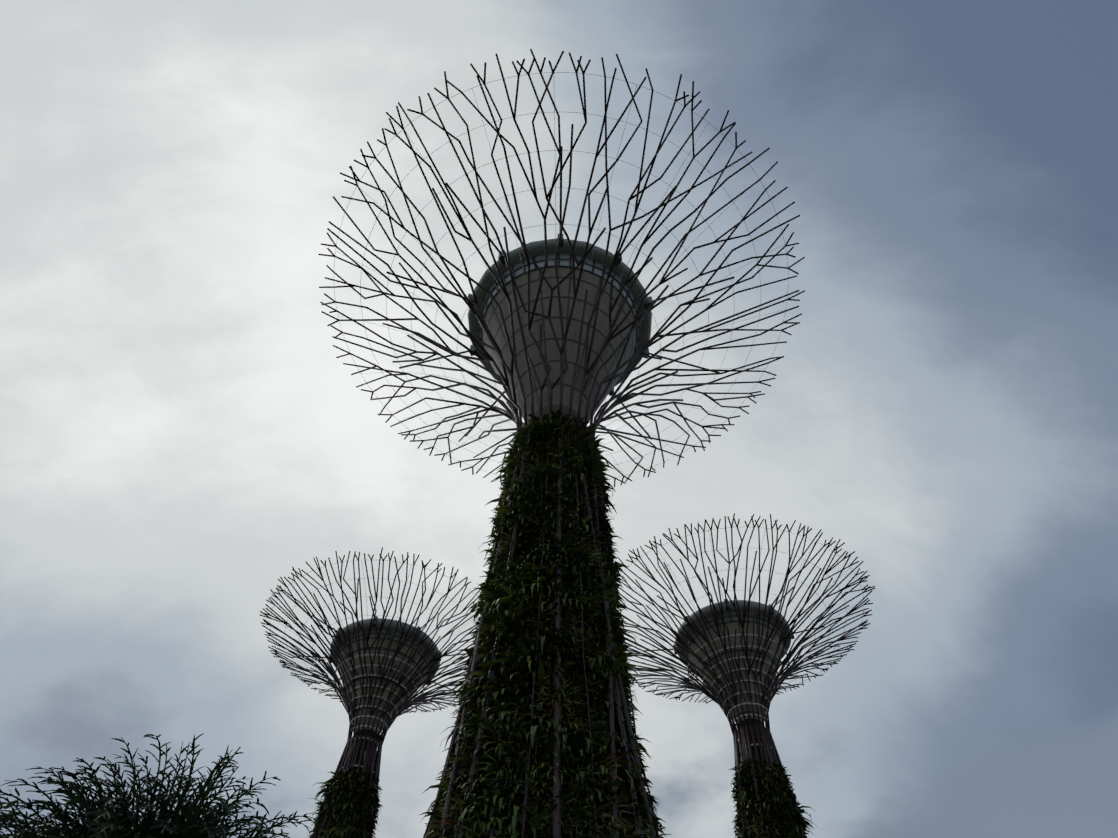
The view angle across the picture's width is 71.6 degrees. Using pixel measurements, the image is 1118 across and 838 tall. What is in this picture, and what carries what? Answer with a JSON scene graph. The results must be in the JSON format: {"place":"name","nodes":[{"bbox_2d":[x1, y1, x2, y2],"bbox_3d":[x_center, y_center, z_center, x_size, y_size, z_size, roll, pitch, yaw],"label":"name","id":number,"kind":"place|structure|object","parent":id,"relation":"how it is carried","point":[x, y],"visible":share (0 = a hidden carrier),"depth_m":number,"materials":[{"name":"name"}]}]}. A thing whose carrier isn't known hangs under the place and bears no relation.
{"place":"outdoors","nodes":[
{"label":"outdoors","id":0,"kind":"place"},
{"bbox_2d":[0,0,1117,837],"label":"sky","id":1,"kind":"structure","parent":0,"point":[183,429],"materials":[{"name":"grey"}]},
{"label":"paving","id":2,"kind":"structure","parent":0,"visible":0},
{"bbox_2d":[0,787,83,837],"bbox_3d":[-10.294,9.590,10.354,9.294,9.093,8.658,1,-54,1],"label":"tree","id":3,"kind":"object","parent":2,"relation":"on","point":[47,826],"visible":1,"depth_m":12.45,"materials":[{"name":"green plant"}]},
{"bbox_2d":[0,733,313,837],"bbox_3d":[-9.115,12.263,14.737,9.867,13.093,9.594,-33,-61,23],"label":"tree","id":4,"kind":"object","parent":2,"relation":"on","point":[100,821],"visible":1,"depth_m":16.40,"materials":[{"name":"green plant"}]},
{"bbox_2d":[260,547,481,837],"bbox_3d":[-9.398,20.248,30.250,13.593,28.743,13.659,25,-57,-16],"label":"supertree","id":5,"kind":"object","parent":2,"relation":"on","point":[386,669],"visible":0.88,"depth_m":38.44,"materials":[{"name":"grey metal"}]},
{"bbox_2d":[319,49,804,837],"bbox_3d":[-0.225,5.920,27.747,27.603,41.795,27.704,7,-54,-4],"label":"supertree","id":6,"kind":"object","parent":2,"relation":"on","point":[545,739],"visible":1,"depth_m":30.47,"materials":[{"name":"grey"}]},
{"bbox_2d":[615,513,874,837],"bbox_3d":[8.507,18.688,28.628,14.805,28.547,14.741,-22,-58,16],"label":"supertree","id":7,"kind":"object","parent":2,"relation":"on","point":[731,654],"visible":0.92,"depth_m":36.55,"materials":[{"name":"grey metal"}]}
]}

